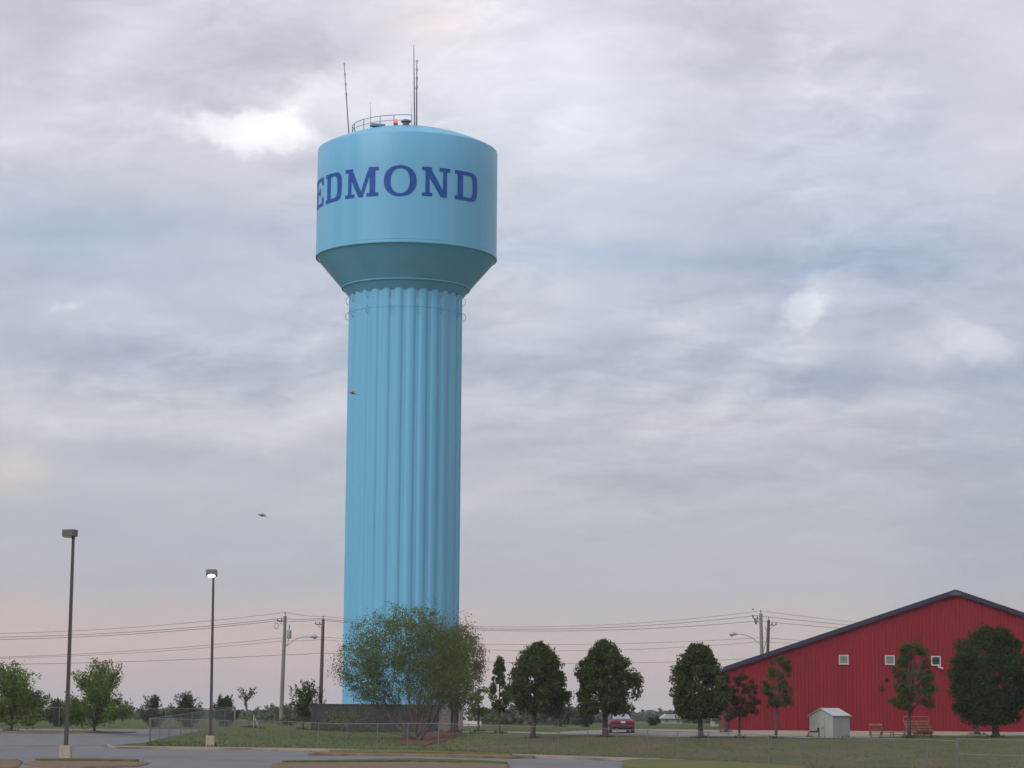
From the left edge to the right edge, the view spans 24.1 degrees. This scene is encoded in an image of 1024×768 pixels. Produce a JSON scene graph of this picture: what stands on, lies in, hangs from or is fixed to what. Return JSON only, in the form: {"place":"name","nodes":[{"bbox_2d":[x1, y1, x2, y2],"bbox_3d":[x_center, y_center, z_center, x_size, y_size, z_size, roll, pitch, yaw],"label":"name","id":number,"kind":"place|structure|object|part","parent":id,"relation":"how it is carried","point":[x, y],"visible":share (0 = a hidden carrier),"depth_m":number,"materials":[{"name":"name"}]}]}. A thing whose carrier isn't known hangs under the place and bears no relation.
{"place":"outdoors","nodes":[
{"label":"outdoors","id":0,"kind":"place"},
{"bbox_2d":[463,721,480,725],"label":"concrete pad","id":1,"kind":"object","parent":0,"point":[470,722],"visible":0.31,"depth_m":235.07,"materials":[{"name":"white concrete"}]},
{"bbox_2d":[0,718,1023,751],"bbox_3d":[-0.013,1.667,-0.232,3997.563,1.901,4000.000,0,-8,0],"label":"ground","id":2,"kind":"structure","parent":0,"point":[477,735],"depth_m":172.20,"materials":[{"name":"green plant"}]},
{"bbox_2d":[9,688,47,724],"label":"shrub","id":3,"kind":"object","parent":2,"relation":"on","point":[40,713],"visible":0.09,"depth_m":194.11,"materials":[{"name":"green plant"}]},
{"bbox_2d":[43,698,70,726],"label":"shrub","id":4,"kind":"object","parent":2,"relation":"on","point":[52,720],"visible":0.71,"depth_m":191.82,"materials":[{"name":"green plant"}]},
{"bbox_2d":[0,729,204,745],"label":"car park","id":5,"kind":"structure","parent":2,"relation":"on","point":[74,739],"depth_m":152.39,"materials":[{"name":"grey asphalt"}]},
{"bbox_2d":[0,730,135,733],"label":"planting island","id":6,"kind":"structure","parent":5,"relation":"on","point":[40,732],"depth_m":160.98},
{"bbox_2d":[0,659,54,730],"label":"elm tree","id":7,"kind":"object","parent":6,"relation":"on","point":[14,693],"visible":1,"depth_m":162.73,"materials":[{"name":"green plant"}]},
{"bbox_2d":[59,657,140,731],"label":"elm tree","id":8,"kind":"object","parent":6,"relation":"on","point":[97,698],"visible":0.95,"depth_m":163.16,"materials":[{"name":"green plant"}]},
{"bbox_2d":[0,707,234,727],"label":"chain link fence","id":9,"kind":"object","parent":2,"relation":"on","point":[142,714],"visible":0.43,"depth_m":185.50,"materials":[{"name":"metal"}]},
{"bbox_2d":[136,694,170,726],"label":"shrub","id":10,"kind":"object","parent":2,"relation":"on","point":[152,704],"visible":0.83,"depth_m":192.89,"materials":[{"name":"green plant"}]},
{"bbox_2d":[168,690,204,725],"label":"shrub","id":11,"kind":"object","parent":2,"relation":"on","point":[183,703],"visible":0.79,"depth_m":191.84,"materials":[{"name":"green plant"}]},
{"bbox_2d":[150,707,235,741],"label":"chain link fence","id":12,"kind":"object","parent":2,"relation":"on","point":[191,731],"visible":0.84,"depth_m":167.91,"materials":[{"name":"metal"}]},
{"bbox_2d":[206,569,217,745],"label":"lamp post","id":13,"kind":"object","parent":2,"relation":"on","point":[210,737],"visible":0.88,"depth_m":141.97,"materials":[{"name":"metal"}]},
{"bbox_2d":[208,694,240,726],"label":"shrub","id":14,"kind":"object","parent":2,"relation":"on","point":[222,704],"visible":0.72,"depth_m":192.86,"materials":[{"name":"green plant"}]},
{"bbox_2d":[237,686,256,724],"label":"sapling","id":15,"kind":"object","parent":2,"relation":"on","point":[245,696],"visible":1,"depth_m":188.17,"materials":[{"name":"brown plant"}]},
{"bbox_2d":[274,612,317,724],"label":"utility pole","id":16,"kind":"object","parent":2,"relation":"on","point":[281,706],"visible":0.98,"depth_m":230.43,"materials":[{"name":"wood"}]},
{"bbox_2d":[276,678,319,728],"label":"young maple","id":17,"kind":"object","parent":2,"relation":"on","point":[303,703],"visible":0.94,"depth_m":190.00,"materials":[{"name":"green plant"}]},
{"bbox_2d":[0,746,621,767],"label":"car park","id":18,"kind":"structure","parent":2,"relation":"on","point":[181,758],"depth_m":112.71,"materials":[{"name":"grey asphalt"}]},
{"bbox_2d":[0,759,21,767],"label":"planting island","id":19,"kind":"structure","parent":18,"relation":"on","point":[11,763],"depth_m":94.64,"materials":[{"name":"beige concrete"}]},
{"bbox_2d":[59,529,77,757],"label":"lamp post","id":20,"kind":"object","parent":18,"relation":"on","point":[65,750],"visible":0.82,"depth_m":107.97,"materials":[{"name":"metal"}]},
{"bbox_2d":[24,760,148,767],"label":"planting island","id":21,"kind":"structure","parent":18,"relation":"on","point":[83,764],"depth_m":93.68,"materials":[{"name":"grey concrete"}]},
{"bbox_2d":[35,758,138,760],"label":"island grass","id":22,"kind":"structure","parent":21,"relation":"on","point":[71,759],"depth_m":101.05,"materials":[{"name":"green plant"}]},
{"bbox_2d":[272,762,508,767],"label":"planting island","id":23,"kind":"structure","parent":18,"relation":"on","point":[376,765],"depth_m":96.79,"materials":[{"name":"grey concrete"}]},
{"bbox_2d":[282,758,506,763],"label":"island grass","id":24,"kind":"structure","parent":23,"relation":"on","point":[423,760],"depth_m":103.08,"materials":[{"name":"green plant"}]},
{"bbox_2d":[107,743,683,760],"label":"kerb","id":25,"kind":"structure","parent":18,"relation":"on","point":[329,749],"depth_m":130.37,"materials":[{"name":"beige concrete"}]},
{"bbox_2d":[308,751,533,758],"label":"planting island","id":26,"kind":"structure","parent":18,"relation":"on","point":[329,753],"depth_m":118.48,"materials":[{"name":"beige concrete"}]},
{"bbox_2d":[330,749,511,754],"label":"island grass","id":27,"kind":"structure","parent":26,"relation":"on","point":[386,751],"depth_m":122.12,"materials":[{"name":"green plant"}]},
{"bbox_2d":[622,759,807,767],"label":"island grass","id":28,"kind":"structure","parent":18,"relation":"on","point":[648,763],"depth_m":104.43,"materials":[{"name":"green plant"}]},
{"bbox_2d":[315,616,324,703],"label":"utility pole","id":29,"kind":"object","parent":2,"relation":"on","point":[322,655],"visible":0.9,"depth_m":234.43,"materials":[{"name":"wood"}]},
{"bbox_2d":[314,688,325,703],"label":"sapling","id":30,"kind":"object","parent":2,"relation":"on","point":[320,699],"visible":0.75,"depth_m":191.67,"materials":[{"name":"green plant"}]},
{"bbox_2d":[4,703,709,724],"bbox_3d":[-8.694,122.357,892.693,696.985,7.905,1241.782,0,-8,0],"label":"treeline","id":31,"kind":"object","parent":2,"relation":"on","point":[510,715],"visible":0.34,"depth_m":294.76,"materials":[{"name":"green plant"}]},
{"bbox_2d":[311,704,462,731],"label":"block enclosure","id":32,"kind":"object","parent":2,"relation":"on","point":[316,709],"visible":0.42,"depth_m":188.04,"materials":[{"name":"grey concrete"}]},
{"bbox_2d":[314,599,491,739],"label":"feathery tree","id":33,"kind":"object","parent":2,"relation":"on","point":[440,678],"visible":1,"depth_m":167.82,"materials":[{"name":"green plant"}]},
{"bbox_2d":[315,59,497,724],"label":"water tower","id":34,"kind":"structure","parent":2,"relation":"on","point":[406,242],"depth_m":246.78,"materials":[{"name":"metal"}]},
{"bbox_2d":[397,731,460,745],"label":"mulch bed","id":35,"kind":"object","parent":2,"relation":"on","point":[442,736],"visible":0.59,"depth_m":167.91,"materials":[{"name":"brown wood"}]},
{"bbox_2d":[421,615,489,732],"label":"feathery tree","id":36,"kind":"object","parent":35,"relation":"on","point":[479,650],"visible":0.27,"depth_m":180.32,"materials":[{"name":"green plant"}]},
{"bbox_2d":[444,679,475,730],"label":"broadleaf tree","id":37,"kind":"object","parent":2,"relation":"on","point":[456,719],"visible":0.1,"depth_m":184.08,"materials":[{"name":"green plant"}]},
{"bbox_2d":[463,708,477,720],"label":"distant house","id":38,"kind":"structure","parent":2,"relation":"on","point":[464,711],"depth_m":512.01,"materials":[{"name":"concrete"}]},
{"bbox_2d":[488,655,509,732],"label":"sapling","id":39,"kind":"object","parent":2,"relation":"on","point":[498,705],"visible":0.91,"depth_m":163.53,"materials":[{"name":"green plant"}]},
{"bbox_2d":[3,722,1005,745],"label":"weeds","id":40,"kind":"object","parent":2,"relation":"on","point":[706,736],"visible":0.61,"depth_m":169.82,"materials":[{"name":"green plant"}]},
{"bbox_2d":[462,731,563,733],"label":"footpath","id":41,"kind":"structure","parent":2,"relation":"on","point":[520,732],"depth_m":163.23,"materials":[{"name":"grey concrete"}]},
{"bbox_2d":[464,673,490,730],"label":"sapling","id":42,"kind":"object","parent":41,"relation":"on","point":[476,697],"visible":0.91,"depth_m":176.48,"materials":[{"name":"green plant"}]},
{"bbox_2d":[149,718,957,767],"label":"chain link fence","id":43,"kind":"object","parent":2,"relation":"on","point":[617,729],"visible":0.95,"depth_m":134.19,"materials":[{"name":"metal"}]},
{"bbox_2d":[551,690,576,726],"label":"broadleaf tree","id":44,"kind":"object","parent":2,"relation":"on","point":[567,713],"visible":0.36,"depth_m":212.65,"materials":[{"name":"green plant"}]},
{"bbox_2d":[146,731,1023,767],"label":"grass","id":45,"kind":"structure","parent":2,"relation":"on","point":[185,744],"depth_m":142.83,"materials":[{"name":"green plant"}]},
{"bbox_2d":[578,713,594,726],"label":"shrub","id":46,"kind":"object","parent":2,"relation":"on","point":[587,720],"visible":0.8,"depth_m":232.31,"materials":[{"name":"green plant"}]},
{"bbox_2d":[646,716,660,724],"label":"shrub","id":47,"kind":"object","parent":2,"relation":"on","point":[653,720],"visible":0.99,"depth_m":296.88,"materials":[{"name":"green plant"}]},
{"bbox_2d":[660,714,681,723],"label":"distant house","id":48,"kind":"structure","parent":2,"relation":"on","point":[667,718],"depth_m":412.92,"materials":[{"name":"white"}]},
{"bbox_2d":[707,718,718,725],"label":"distant house","id":49,"kind":"structure","parent":2,"relation":"on","point":[714,723],"depth_m":294.13,"materials":[{"name":"concrete"}]},
{"bbox_2d":[729,673,761,737],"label":"tree","id":50,"kind":"object","parent":2,"relation":"on","point":[745,688],"visible":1,"depth_m":149.52,"materials":[{"name":"green plant"}]},
{"bbox_2d":[729,608,766,653],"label":"utility pole","id":51,"kind":"object","parent":2,"relation":"on","point":[731,634],"visible":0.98,"depth_m":238.80,"materials":[{"name":"wood"}]},
{"bbox_2d":[0,653,736,664],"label":"power cable","id":52,"kind":"object","parent":51,"relation":"attached to","point":[293,654],"visible":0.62,"depth_m":228.66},
{"bbox_2d":[0,640,790,658],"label":"power cable","id":53,"kind":"object","parent":51,"relation":"attached to","point":[396,645],"visible":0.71,"depth_m":233.14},
{"bbox_2d":[17,637,801,656],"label":"power cable","id":54,"kind":"object","parent":51,"relation":"attached to","point":[405,641],"visible":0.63,"depth_m":236.46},
{"bbox_2d":[0,620,832,639],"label":"power cable","id":55,"kind":"object","parent":51,"relation":"attached to","point":[399,626],"visible":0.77,"depth_m":235.43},
{"bbox_2d":[0,611,849,633],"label":"power cable","id":56,"kind":"object","parent":51,"relation":"attached to","point":[445,625],"visible":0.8,"depth_m":235.50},
{"bbox_2d":[20,615,845,636],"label":"power cable","id":57,"kind":"object","parent":51,"relation":"attached to","point":[422,626],"visible":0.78,"depth_m":235.28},
{"bbox_2d":[766,617,776,651],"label":"utility pole","id":58,"kind":"object","parent":2,"relation":"on","point":[768,635],"visible":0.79,"depth_m":244.74,"materials":[{"name":"wood"}]},
{"bbox_2d":[719,590,1023,731],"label":"metal hall","id":59,"kind":"structure","parent":2,"relation":"on","point":[846,669],"depth_m":199.20,"materials":[{"name":"metal"}]},
{"bbox_2d":[839,655,848,664],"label":"window","id":60,"kind":"structure","parent":59,"relation":"in","point":[843,659],"depth_m":199.31,"materials":[{"name":"white glass"}]},
{"bbox_2d":[885,655,894,664],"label":"window","id":61,"kind":"structure","parent":59,"relation":"in","point":[889,659],"depth_m":199.07,"materials":[{"name":"white glass"}]},
{"bbox_2d":[931,656,940,665],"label":"window","id":62,"kind":"structure","parent":59,"relation":"in","point":[936,661],"depth_m":198.78,"materials":[{"name":"white glass"}]},
{"bbox_2d":[869,724,882,734],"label":"park bench","id":63,"kind":"object","parent":2,"relation":"on","point":[875,729],"visible":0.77,"depth_m":155.61,"materials":[{"name":"wood"}]},
{"bbox_2d":[730,730,1023,737],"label":"gravel yard","id":64,"kind":"structure","parent":2,"relation":"on","point":[804,733],"depth_m":163.19,"materials":[{"name":"grey gravel"}]},
{"bbox_2d":[807,708,850,738],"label":"storage shed","id":65,"kind":"structure","parent":64,"relation":"on","point":[833,723],"depth_m":150.90,"materials":[{"name":"metal"}]},
{"bbox_2d":[814,718,823,737],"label":"door","id":66,"kind":"structure","parent":65,"relation":"in","point":[818,722],"depth_m":150.93,"materials":[{"name":"metal"}]},
{"bbox_2d":[947,659,999,734],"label":"shade tree","id":67,"kind":"object","parent":64,"relation":"on","point":[976,731],"visible":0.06,"depth_m":162.28,"materials":[{"name":"green plant"}]},
{"bbox_2d":[870,732,891,737],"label":"bench","id":68,"kind":"object","parent":2,"relation":"on","point":[871,734],"visible":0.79,"depth_m":152.81,"materials":[{"name":"metal"}]},
{"bbox_2d":[878,638,939,737],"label":"broadleaf tree","id":69,"kind":"object","parent":2,"relation":"on","point":[904,690],"visible":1,"depth_m":151.61,"materials":[{"name":"green plant"}]},
{"bbox_2d":[903,716,933,736],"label":"bleacher","id":70,"kind":"object","parent":2,"relation":"on","point":[918,727],"visible":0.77,"depth_m":156.35,"materials":[{"name":"metal"}]},
{"bbox_2d":[916,731,931,736],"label":"bench","id":71,"kind":"object","parent":2,"relation":"on","point":[924,734],"visible":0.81,"depth_m":155.29,"materials":[{"name":"wood"}]},
{"bbox_2d":[957,738,1023,767],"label":"chain link gate","id":72,"kind":"structure","parent":2,"relation":"on","point":[990,755],"depth_m":124.98,"materials":[{"name":"metal"}]},
{"bbox_2d":[0,0,1023,712],"label":"sky","id":73,"kind":"structure","parent":0,"point":[745,331],"materials":[{"name":"grey"}]},
{"bbox_2d":[561,729,729,736],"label":"driveway","id":74,"kind":"structure","parent":0,"point":[654,733],"depth_m":156.97,"materials":[{"name":"grey concrete"}]},
{"bbox_2d":[608,714,634,732],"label":"parked car","id":75,"kind":"object","parent":74,"relation":"on","point":[626,722],"visible":0.66,"depth_m":156.40,"materials":[{"name":"paint"}]},
{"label":"rear window","id":76,"kind":"part","parent":75,"relation":"part of","materials":[{"name":"white glass"}]},
{"bbox_2d":[717,672,736,731],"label":"broadleaf tree","id":77,"kind":"object","parent":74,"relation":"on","point":[728,716],"visible":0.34,"depth_m":170.25,"materials":[{"name":"green plant"}]},
{"bbox_2d":[462,735,1023,767],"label":"dry slope","id":78,"kind":"structure","parent":0,"point":[943,759],"depth_m":138.92,"materials":[{"name":"green plant"}]},
{"bbox_2d":[502,640,572,737],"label":"shade tree","id":79,"kind":"object","parent":78,"relation":"on","point":[539,662],"visible":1,"depth_m":150.09,"materials":[{"name":"green plant"}]},
{"bbox_2d":[573,638,643,736],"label":"shade tree","id":80,"kind":"object","parent":78,"relation":"on","point":[603,661],"visible":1,"depth_m":150.04,"materials":[{"name":"green plant"}]},
{"bbox_2d":[668,642,732,737],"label":"shade tree","id":81,"kind":"object","parent":78,"relation":"on","point":[690,703],"visible":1,"depth_m":148.04,"materials":[{"name":"green plant"}]},
{"bbox_2d":[759,655,795,738],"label":"broadleaf tree","id":82,"kind":"object","parent":78,"relation":"on","point":[781,684],"visible":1,"depth_m":149.69,"materials":[{"name":"green plant"}]},
{"bbox_2d":[945,622,1023,736],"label":"shade tree","id":83,"kind":"object","parent":78,"relation":"on","point":[985,702],"visible":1,"depth_m":152.74,"materials":[{"name":"green plant"}]}
]}

